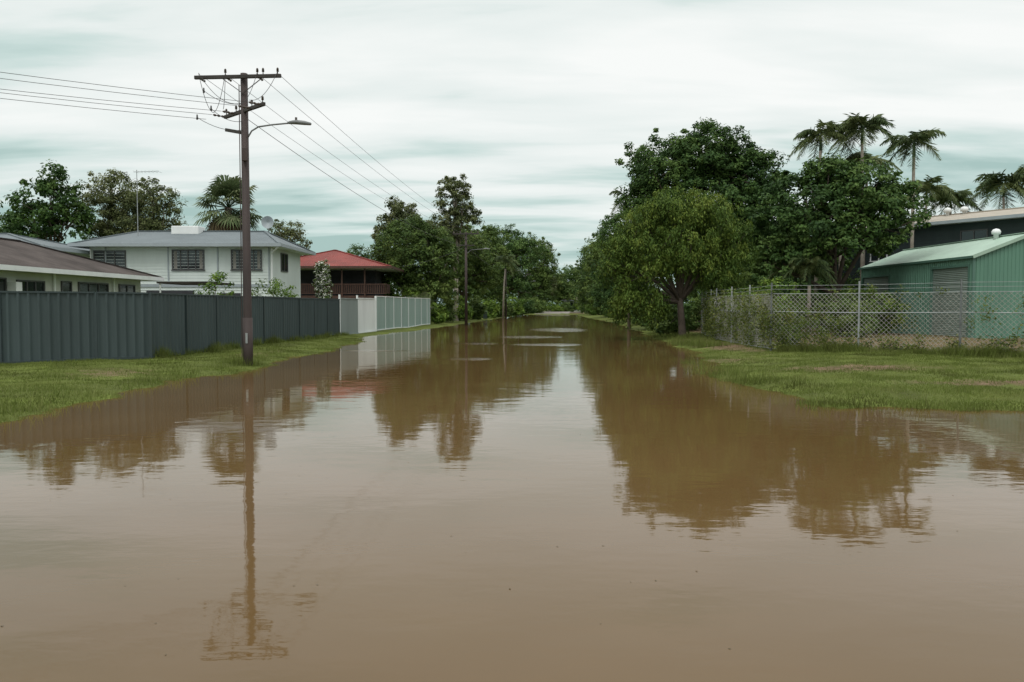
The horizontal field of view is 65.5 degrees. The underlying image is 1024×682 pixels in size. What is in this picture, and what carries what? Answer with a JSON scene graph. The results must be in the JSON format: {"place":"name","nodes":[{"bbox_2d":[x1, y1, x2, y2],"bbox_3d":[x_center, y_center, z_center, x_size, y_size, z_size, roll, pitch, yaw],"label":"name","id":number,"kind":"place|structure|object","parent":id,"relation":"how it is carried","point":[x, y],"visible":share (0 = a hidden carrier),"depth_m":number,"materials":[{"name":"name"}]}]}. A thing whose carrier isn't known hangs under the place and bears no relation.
{"place":"outdoors","nodes":[
{"label":"outdoors","id":0,"kind":"place"},
{"bbox_2d":[0,314,1023,681],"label":"flood water","id":1,"kind":"structure","parent":0,"point":[398,508],"depth_m":6.50,"materials":[{"name":"liquid"}]},
{"bbox_2d":[424,223,506,319],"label":"shade tree","id":2,"kind":"object","parent":1,"relation":"on","point":[475,263],"visible":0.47,"depth_m":93.72,"materials":[{"name":"green plant"}]},
{"bbox_2d":[507,231,560,305],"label":"rain tree","id":3,"kind":"object","parent":1,"relation":"on","point":[538,276],"visible":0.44,"depth_m":177.49,"materials":[{"name":"green plant"}]},
{"bbox_2d":[572,238,600,307],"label":"shade tree","id":4,"kind":"object","parent":1,"relation":"on","point":[586,281],"visible":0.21,"depth_m":148.83,"materials":[{"name":"green plant"}]},
{"bbox_2d":[581,237,648,310],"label":"shade tree","id":5,"kind":"object","parent":1,"relation":"on","point":[596,256],"visible":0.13,"depth_m":110.84,"materials":[{"name":"green plant"}]},
{"bbox_2d":[674,241,757,311],"bbox_3d":[11.959,-3.254,46.814,5.216,5.968,4.646,0,3,0],"label":"street tree","id":6,"kind":"object","parent":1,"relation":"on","point":[747,276],"visible":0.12,"depth_m":45.93,"materials":[{"name":"green plant"}]},
{"bbox_2d":[689,261,819,321],"bbox_3d":[16.361,-3.283,55.251,8.584,5.290,8.725,0,3,0],"label":"garden bush","id":7,"kind":"object","parent":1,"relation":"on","point":[755,277],"visible":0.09,"depth_m":53.09,"materials":[{"name":"green plant"}]},
{"bbox_2d":[776,265,859,327],"bbox_3d":[21.985,-3.252,56.843,7.160,5.081,7.405,0,3,0],"label":"garden bush","id":8,"kind":"object","parent":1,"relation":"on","point":[853,282],"visible":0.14,"depth_m":55.67,"materials":[{"name":"green plant"}]},
{"bbox_2d":[0,306,1023,422],"bbox_3d":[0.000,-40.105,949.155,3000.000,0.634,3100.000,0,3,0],"label":"ground","id":9,"kind":"structure","parent":0,"point":[1016,385],"depth_m":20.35,"materials":[{"name":"plant"}]},
{"bbox_2d":[0,200,52,240],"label":"broadleaf tree","id":10,"kind":"object","parent":9,"relation":"on","point":[7,225],"visible":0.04,"depth_m":70.23,"materials":[{"name":"green plant"}]},
{"bbox_2d":[0,159,99,242],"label":"broadleaf tree","id":11,"kind":"object","parent":9,"relation":"on","point":[60,208],"visible":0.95,"depth_m":68.73,"materials":[{"name":"green plant"}]},
{"bbox_2d":[0,271,140,291],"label":"walls","id":12,"kind":"structure","parent":9,"relation":"on","point":[15,276],"depth_m":35.46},
{"bbox_2d":[7,282,21,290],"bbox_3d":[-19.880,-2.107,31.838,0.360,0.500,0.400,0,3,0],"label":"air conditioner","id":13,"kind":"object","parent":12,"relation":"attached to","point":[14,286],"visible":0.64,"depth_m":31.64,"materials":[{"name":"white paint"}]},
{"bbox_2d":[18,281,43,290],"bbox_3d":[-20.090,-1.870,33.250,0.020,1.200,1.800,0,3,0],"label":"window glass","id":14,"kind":"object","parent":12,"relation":"in","point":[31,286],"visible":0.36,"depth_m":33.35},
{"bbox_2d":[0,270,152,280],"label":"roof soffit","id":15,"kind":"structure","parent":12,"relation":"attached to","point":[72,275],"depth_m":36.30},
{"bbox_2d":[0,239,155,276],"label":"roof","id":16,"kind":"structure","parent":12,"relation":"on","point":[17,253],"depth_m":36.87,"materials":[{"name":"metal"}]},
{"bbox_2d":[0,237,160,276],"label":"roof ridge caps","id":17,"kind":"object","parent":16,"relation":"on","point":[76,255],"visible":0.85,"depth_m":40.71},
{"bbox_2d":[0,264,163,280],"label":"roof gutters","id":18,"kind":"object","parent":16,"relation":"attached to","point":[48,270],"visible":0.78,"depth_m":34.95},
{"bbox_2d":[80,283,106,291],"bbox_3d":[-20.090,-2.115,38.244,0.020,1.250,2.600,0,3,0],"label":"window glass","id":19,"kind":"object","parent":12,"relation":"in","point":[84,287],"visible":0.36,"depth_m":38.21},
{"bbox_2d":[75,167,147,239],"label":"eucalyptus tree","id":20,"kind":"object","parent":9,"relation":"on","point":[112,200],"visible":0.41,"depth_m":74.35,"materials":[{"name":"green plant"}]},
{"bbox_2d":[104,176,188,234],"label":"eucalyptus tree","id":21,"kind":"object","parent":9,"relation":"on","point":[152,221],"visible":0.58,"depth_m":73.62,"materials":[{"name":"green plant"}]},
{"bbox_2d":[0,291,340,363],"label":"sheet metal fence","id":22,"kind":"object","parent":9,"relation":"on","point":[39,326],"visible":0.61,"depth_m":24.13,"materials":[{"name":"metal"}]},
{"bbox_2d":[90,247,300,297],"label":"walls","id":23,"kind":"structure","parent":9,"relation":"on","point":[291,276],"depth_m":49.87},
{"bbox_2d":[94,251,124,266],"bbox_3d":[-25.150,-5.104,49.828,1.900,1.000,0.050,0,3,0],"label":"window glass","id":24,"kind":"object","parent":23,"relation":"in","point":[120,263],"visible":0.57,"depth_m":49.80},
{"bbox_2d":[91,250,269,259],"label":"weatherboard laps","id":25,"kind":"object","parent":23,"relation":"attached to","point":[173,256],"visible":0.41,"depth_m":49.79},
{"bbox_2d":[105,247,270,286],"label":"wall trim","id":26,"kind":"structure","parent":23,"relation":"attached to","point":[171,285],"depth_m":49.82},
{"bbox_2d":[171,250,204,270],"bbox_3d":[-20.250,-5.052,49.770,2.100,1.320,0.110,0,3,0],"label":"window frame","id":27,"kind":"object","parent":23,"relation":"attached to","point":[188,260],"visible":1,"depth_m":49.75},
{"bbox_2d":[173,251,202,269],"bbox_3d":[-20.250,-5.055,49.830,1.900,1.200,0.050,0,3,0],"label":"window glass","id":28,"kind":"object","parent":27,"relation":"in","point":[184,265],"visible":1,"depth_m":49.81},
{"bbox_2d":[77,232,308,250],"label":"roof","id":29,"kind":"structure","parent":23,"relation":"on","point":[202,237],"depth_m":50.72,"materials":[{"name":"grey metal"}]},
{"bbox_2d":[67,243,315,254],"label":"roof gutters","id":30,"kind":"object","parent":29,"relation":"attached to","point":[192,244],"visible":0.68,"depth_m":48.89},
{"bbox_2d":[73,246,310,254],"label":"roof soffit","id":31,"kind":"structure","parent":29,"relation":"attached to","point":[282,248],"depth_m":49.33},
{"bbox_2d":[70,231,313,251],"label":"roof ridge caps","id":32,"kind":"object","parent":29,"relation":"on","point":[271,236],"visible":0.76,"depth_m":53.12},
{"bbox_2d":[171,226,204,233],"bbox_3d":[-21.500,-7.319,52.928,1.800,0.550,1.200,0,3,0],"label":"rooftop air conditioner","id":33,"kind":"object","parent":32,"relation":"on","point":[187,229],"visible":0.76,"depth_m":52.33,"materials":[{"name":"white paint"}]},
{"bbox_2d":[156,282,234,284],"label":"carport roof","id":34,"kind":"structure","parent":23,"relation":"attached to","point":[187,283],"depth_m":42.91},
{"bbox_2d":[232,251,260,269],"bbox_3d":[-16.600,-5.055,49.830,1.800,1.200,0.050,0,3,0],"label":"window glass","id":35,"kind":"object","parent":23,"relation":"in","point":[237,264],"visible":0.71,"depth_m":49.81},
{"bbox_2d":[193,270,234,294],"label":"garden bush","id":36,"kind":"object","parent":9,"relation":"on","point":[215,277],"visible":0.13,"depth_m":37.64,"materials":[{"name":"green plant"}]},
{"bbox_2d":[192,173,262,230],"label":"fan palm tree","id":37,"kind":"object","parent":9,"relation":"on","point":[228,219],"visible":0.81,"depth_m":61.56,"materials":[{"name":"green plant"}]},
{"bbox_2d":[194,67,310,365],"bbox_3d":[-7.596,-3.401,23.116,3.245,8.955,1.469,1,3,15],"label":"utility pole","id":38,"kind":"object","parent":9,"relation":"on","point":[247,348],"visible":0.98,"depth_m":23.24,"materials":[{"name":"wood"}]},
{"bbox_2d":[0,72,516,278],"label":"power lines","id":39,"kind":"object","parent":38,"relation":"attached to","point":[211,114],"visible":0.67,"depth_m":22.46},
{"bbox_2d":[251,278,278,295],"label":"garden bush","id":40,"kind":"object","parent":9,"relation":"on","point":[272,290],"visible":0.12,"depth_m":39.88,"materials":[{"name":"green plant"}]},
{"bbox_2d":[269,277,298,296],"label":"garden bush","id":41,"kind":"object","parent":9,"relation":"on","point":[282,291],"visible":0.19,"depth_m":44.00,"materials":[{"name":"green plant"}]},
{"bbox_2d":[267,219,312,255],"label":"broadleaf tree","id":42,"kind":"object","parent":9,"relation":"on","point":[291,235],"visible":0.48,"depth_m":75.01,"materials":[{"name":"green plant"}]},
{"bbox_2d":[311,259,333,298],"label":"flowering tree","id":43,"kind":"object","parent":9,"relation":"on","point":[321,276],"visible":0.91,"depth_m":54.61,"materials":[{"name":"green plant"}]},
{"bbox_2d":[300,270,384,295],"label":"walls","id":44,"kind":"structure","parent":9,"relation":"on","point":[350,277],"depth_m":73.42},
{"bbox_2d":[300,250,386,265],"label":"roof","id":45,"kind":"structure","parent":44,"relation":"on","point":[335,258],"depth_m":71.03,"materials":[{"name":"red metal"}]},
{"bbox_2d":[300,268,400,272],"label":"roof soffit","id":46,"kind":"structure","parent":45,"relation":"attached to","point":[383,270],"depth_m":71.80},
{"bbox_2d":[300,266,406,273],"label":"roof gutters","id":47,"kind":"object","parent":45,"relation":"attached to","point":[396,268],"visible":0.25,"depth_m":68.99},
{"bbox_2d":[301,269,389,298],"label":"verandah deck and railing","id":48,"kind":"structure","parent":9,"relation":"on","point":[387,288],"depth_m":69.86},
{"bbox_2d":[341,298,358,333],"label":"sheet gate","id":49,"kind":"structure","parent":9,"relation":"on","point":[349,315],"depth_m":47.85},
{"bbox_2d":[344,243,373,259],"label":"broadleaf tree","id":50,"kind":"object","parent":9,"relation":"on","point":[359,250],"visible":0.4,"depth_m":90.92,"materials":[{"name":"green plant"}]},
{"bbox_2d":[358,298,375,332],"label":"sheet gate","id":51,"kind":"structure","parent":9,"relation":"on","point":[366,314],"depth_m":51.24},
{"bbox_2d":[370,195,433,296],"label":"eucalyptus tree","id":52,"kind":"object","parent":9,"relation":"on","point":[397,212],"visible":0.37,"depth_m":84.50,"materials":[{"name":"green plant"}]},
{"bbox_2d":[376,296,429,330],"bbox_3d":[-8.267,-2.184,62.443,0.121,2.492,18.125,0,3,6],"label":"pale green sheet fence","id":53,"kind":"object","parent":9,"relation":"on","point":[397,312],"visible":0.86,"depth_m":60.56,"materials":[{"name":"metal"}]},
{"bbox_2d":[367,214,467,308],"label":"shade tree","id":54,"kind":"object","parent":9,"relation":"on","point":[414,278],"visible":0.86,"depth_m":78.07,"materials":[{"name":"green plant"}]},
{"bbox_2d":[430,302,450,323],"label":"garden bush","id":55,"kind":"object","parent":9,"relation":"on","point":[437,317],"visible":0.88,"depth_m":73.60,"materials":[{"name":"green plant"}]},
{"bbox_2d":[430,297,456,321],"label":"garden bush","id":56,"kind":"object","parent":9,"relation":"on","point":[452,317],"visible":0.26,"depth_m":81.33,"materials":[{"name":"green plant"}]},
{"bbox_2d":[428,174,484,320],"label":"eucalyptus tree","id":57,"kind":"object","parent":9,"relation":"on","point":[451,185],"visible":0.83,"depth_m":87.62,"materials":[{"name":"green plant"}]},
{"bbox_2d":[448,295,473,320],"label":"garden bush","id":58,"kind":"object","parent":9,"relation":"on","point":[461,309],"visible":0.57,"depth_m":89.33,"materials":[{"name":"green plant"}]},
{"bbox_2d":[453,231,488,324],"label":"utility pole","id":59,"kind":"object","parent":9,"relation":"on","point":[466,298],"visible":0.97,"depth_m":72.68,"materials":[{"name":"wood"}]},
{"bbox_2d":[440,223,516,305],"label":"rain tree","id":60,"kind":"object","parent":9,"relation":"on","point":[496,245],"visible":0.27,"depth_m":115.94,"materials":[{"name":"green plant"}]},
{"bbox_2d":[468,294,490,319],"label":"garden bush","id":61,"kind":"object","parent":9,"relation":"on","point":[477,306],"visible":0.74,"depth_m":98.99,"materials":[{"name":"green plant"}]},
{"bbox_2d":[468,297,501,318],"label":"garden bush","id":62,"kind":"object","parent":9,"relation":"on","point":[495,311],"visible":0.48,"depth_m":111.47,"materials":[{"name":"green plant"}]},
{"bbox_2d":[491,297,514,316],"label":"garden bush","id":63,"kind":"object","parent":9,"relation":"on","point":[509,311],"visible":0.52,"depth_m":123.19,"materials":[{"name":"green plant"}]},
{"bbox_2d":[492,254,523,318],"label":"palm tree","id":64,"kind":"object","parent":9,"relation":"on","point":[503,260],"visible":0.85,"depth_m":107.57,"materials":[{"name":"green plant"}]},
{"bbox_2d":[468,223,548,299],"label":"rain tree","id":65,"kind":"object","parent":9,"relation":"on","point":[515,245],"visible":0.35,"depth_m":144.38,"materials":[{"name":"green plant"}]},
{"bbox_2d":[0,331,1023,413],"bbox_3d":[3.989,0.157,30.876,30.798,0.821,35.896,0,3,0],"label":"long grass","id":66,"kind":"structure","parent":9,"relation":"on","point":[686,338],"depth_m":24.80,"materials":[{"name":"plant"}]},
{"bbox_2d":[507,296,526,315],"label":"garden bush","id":67,"kind":"object","parent":9,"relation":"on","point":[519,310],"visible":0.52,"depth_m":137.18,"materials":[{"name":"green plant"}]},
{"bbox_2d":[510,297,536,314],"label":"garden bush","id":68,"kind":"object","parent":9,"relation":"on","point":[528,307],"visible":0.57,"depth_m":156.66,"materials":[{"name":"green plant"}]},
{"bbox_2d":[524,296,546,312],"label":"garden bush","id":69,"kind":"object","parent":9,"relation":"on","point":[538,305],"visible":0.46,"depth_m":172.92,"materials":[{"name":"green plant"}]},
{"bbox_2d":[609,189,636,328],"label":"palm tree","id":70,"kind":"object","parent":9,"relation":"on","point":[620,205],"visible":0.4,"depth_m":62.25,"materials":[{"name":"green plant"}]},
{"bbox_2d":[589,206,674,316],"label":"shade tree","id":71,"kind":"object","parent":9,"relation":"on","point":[605,229],"visible":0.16,"depth_m":83.01,"materials":[{"name":"green plant"}]},
{"bbox_2d":[645,304,694,334],"bbox_3d":[9.030,-1.221,46.020,2.682,2.134,2.617,-2,3,-36],"label":"garden bush","id":72,"kind":"object","parent":9,"relation":"on","point":[660,329],"visible":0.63,"depth_m":45.61,"materials":[{"name":"green plant"}]},
{"bbox_2d":[593,181,759,336],"bbox_3d":[8.773,-4.198,42.264,8.987,8.434,5.288,0,3,0],"label":"weeping shade tree","id":73,"kind":"object","parent":9,"relation":"on","point":[699,246],"visible":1,"depth_m":41.47,"materials":[{"name":"green plant"}]},
{"bbox_2d":[665,292,700,330],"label":"garden bush","id":74,"kind":"object","parent":9,"relation":"on","point":[694,308],"visible":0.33,"depth_m":53.01,"materials":[{"name":"green plant"}]},
{"bbox_2d":[607,117,799,325],"bbox_3d":[14.576,-8.738,59.490,14.456,15.717,10.484,1,3,21],"label":"shade tree","id":75,"kind":"object","parent":9,"relation":"on","point":[700,160],"visible":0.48,"depth_m":57.52,"materials":[{"name":"green plant"}]},
{"bbox_2d":[713,284,769,338],"bbox_3d":[11.204,-1.386,38.427,3.009,2.880,2.516,0,3,0],"label":"yellow green bush","id":76,"kind":"object","parent":9,"relation":"on","point":[742,290],"visible":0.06,"depth_m":38.43,"materials":[{"name":"green plant"}]},
{"bbox_2d":[741,276,809,335],"bbox_3d":[13.516,-1.716,40.968,3.542,3.255,3.756,0,3,0],"label":"yellow green bush","id":77,"kind":"object","parent":9,"relation":"on","point":[789,298],"visible":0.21,"depth_m":40.42,"materials":[{"name":"green plant"}]},
{"bbox_2d":[772,305,810,344],"bbox_3d":[11.034,-0.585,32.277,1.979,1.814,2.055,0,3,0],"label":"garden bush","id":78,"kind":"object","parent":9,"relation":"on","point":[784,307],"visible":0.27,"depth_m":31.94,"materials":[{"name":"green plant"}]},
{"bbox_2d":[743,201,848,295],"bbox_3d":[19.491,-5.505,57.430,9.106,9.401,6.385,0,3,0],"label":"broadleaf tree","id":79,"kind":"object","parent":9,"relation":"on","point":[756,240],"visible":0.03,"depth_m":56.42,"materials":[{"name":"green plant"}]},
{"bbox_2d":[767,261,827,301],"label":"palm tree","id":80,"kind":"object","parent":9,"relation":"on","point":[782,275],"visible":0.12,"depth_m":49.19,"materials":[{"name":"green plant"}]},
{"bbox_2d":[781,255,840,333],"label":"palm tree","id":81,"kind":"object","parent":9,"relation":"on","point":[801,264],"visible":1,"depth_m":43.11,"materials":[{"name":"green plant"}]},
{"bbox_2d":[788,119,852,328],"bbox_3d":[21.088,-7.731,54.760,4.160,14.414,4.185,2,3,40],"label":"palm tree","id":82,"kind":"object","parent":9,"relation":"on","point":[828,131],"visible":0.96,"depth_m":54.14,"materials":[{"name":"green plant"}]},
{"bbox_2d":[745,152,935,332],"bbox_3d":[18.764,-5.559,45.813,10.614,10.548,7.686,0,3,0],"label":"mango tree","id":83,"kind":"object","parent":9,"relation":"on","point":[836,183],"visible":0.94,"depth_m":44.39,"materials":[{"name":"green plant"}]},
{"bbox_2d":[799,291,882,336],"bbox_3d":[17.044,-1.399,41.111,3.634,2.593,3.879,-2,3,-34],"label":"garden bush","id":84,"kind":"object","parent":9,"relation":"on","point":[869,323],"visible":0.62,"depth_m":40.48,"materials":[{"name":"green plant"}]},
{"bbox_2d":[838,151,866,311],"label":"palm tree","id":85,"kind":"object","parent":9,"relation":"on","point":[852,156],"visible":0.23,"depth_m":55.01,"materials":[{"name":"green plant"}]},
{"bbox_2d":[827,113,896,299],"bbox_3d":[23.567,-7.845,53.558,4.321,14.749,4.255,2,3,36],"label":"palm tree","id":86,"kind":"object","parent":9,"relation":"on","point":[857,124],"visible":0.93,"depth_m":52.98,"materials":[{"name":"green plant"}]},
{"bbox_2d":[701,279,1023,351],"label":"chain wire fence","id":87,"kind":"object","parent":9,"relation":"on","point":[859,314],"visible":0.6,"depth_m":27.22,"materials":[{"name":"metal"}]},
{"bbox_2d":[696,282,1023,354],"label":"fence vines","id":88,"kind":"object","parent":87,"relation":"attached to","point":[707,327],"visible":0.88,"depth_m":29.45,"materials":[{"name":"green plant"}]},
{"bbox_2d":[836,283,911,333],"bbox_3d":[19.882,-1.728,44.354,3.967,2.946,3.571,1,3,12],"label":"garden bush","id":89,"kind":"object","parent":9,"relation":"on","point":[881,309],"visible":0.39,"depth_m":43.83,"materials":[{"name":"green plant"}]},
{"bbox_2d":[857,151,901,265],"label":"palm tree","id":90,"kind":"object","parent":9,"relation":"on","point":[880,160],"visible":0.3,"depth_m":55.87,"materials":[{"name":"green plant"}]},
{"bbox_2d":[800,218,1023,325],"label":"walls","id":91,"kind":"structure","parent":9,"relation":"on","point":[943,232],"depth_m":52.70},
{"bbox_2d":[866,208,1023,227],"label":"roof","id":92,"kind":"structure","parent":91,"relation":"on","point":[981,214],"depth_m":52.59,"materials":[{"name":"beige metal"}]},
{"bbox_2d":[899,213,1023,227],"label":"roof gutters","id":93,"kind":"object","parent":92,"relation":"attached to","point":[978,219],"visible":0.14,"depth_m":50.05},
{"bbox_2d":[961,230,986,240],"bbox_3d":[29.581,-6.357,50.993,0.050,1.400,1.600,-2,3,-32],"label":"window glass","id":94,"kind":"object","parent":91,"relation":"in","point":[968,235],"visible":0.36,"depth_m":51.04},
{"bbox_2d":[879,128,946,247],"bbox_3d":[25.722,-7.050,51.548,3.965,13.334,3.623,-2,3,-40],"label":"palm tree","id":95,"kind":"object","parent":9,"relation":"on","point":[914,140],"visible":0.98,"depth_m":51.31,"materials":[{"name":"green plant"}]},
{"bbox_2d":[905,175,960,212],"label":"palm tree","id":96,"kind":"object","parent":9,"relation":"on","point":[929,187],"visible":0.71,"depth_m":69.31,"materials":[{"name":"green plant"}]},
{"bbox_2d":[858,229,1023,338],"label":"green shed","id":97,"kind":"structure","parent":9,"relation":"on","point":[996,259],"depth_m":40.41,"materials":[{"name":"metal"}]},
{"bbox_2d":[863,267,967,336],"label":"roller doors","id":98,"kind":"structure","parent":97,"relation":"in","point":[940,276],"depth_m":40.98,"materials":[{"name":"metal"}]},
{"bbox_2d":[922,189,982,214],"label":"palm tree","id":99,"kind":"object","parent":9,"relation":"on","point":[962,196],"visible":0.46,"depth_m":70.74,"materials":[{"name":"green plant"}]},
{"bbox_2d":[966,169,1023,210],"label":"palm tree","id":100,"kind":"object","parent":9,"relation":"on","point":[992,183],"visible":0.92,"depth_m":69.13,"materials":[{"name":"green plant"}]},
{"bbox_2d":[0,0,1023,305],"label":"sky","id":101,"kind":"structure","parent":0,"point":[535,102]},
{"bbox_2d":[535,310,569,313],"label":"road","id":102,"kind":"structure","parent":0,"point":[548,312],"depth_m":178.73,"materials":[{"name":"asphalt"}]},
{"bbox_2d":[544,272,576,303],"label":"broadleaf tree","id":103,"kind":"object","parent":102,"relation":"on","point":[564,289],"visible":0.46,"depth_m":214.78,"materials":[{"name":"green plant"}]},
{"bbox_2d":[558,264,577,294],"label":"broadleaf tree","id":104,"kind":"object","parent":102,"relation":"on","point":[568,271],"visible":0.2,"depth_m":225.32,"materials":[{"name":"green plant"}]},
{"label":"cross road","id":105,"kind":"structure","parent":0,"visible":0},
{"bbox_2d":[570,246,600,300],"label":"shade tree","id":106,"kind":"object","parent":105,"relation":"on","point":[582,251],"visible":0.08,"depth_m":183.12,"materials":[{"name":"green plant"}]},
{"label":"wing walls","id":107,"kind":"object","parent":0,"visible":0},
{"bbox_2d":[64,251,89,254],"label":"roof soffit","id":108,"kind":"structure","parent":107,"relation":"on","point":[77,253],"depth_m":49.53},
{"bbox_2d":[40,245,89,253],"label":"roof gutters","id":109,"kind":"object","parent":108,"relation":"on","point":[71,250],"visible":0.14,"depth_m":47.59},
{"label":"left walls","id":110,"kind":"object","parent":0,"visible":0},
{"bbox_2d":[0,234,89,250],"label":"roof","id":111,"kind":"structure","parent":110,"relation":"on","point":[47,243],"depth_m":49.69,"materials":[{"name":"grey metal"}]},
{"bbox_2d":[0,233,66,244],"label":"roof ridge caps","id":112,"kind":"object","parent":111,"relation":"attached to","point":[16,235],"visible":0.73,"depth_m":50.18,"materials":[{"name":"grey metal"}]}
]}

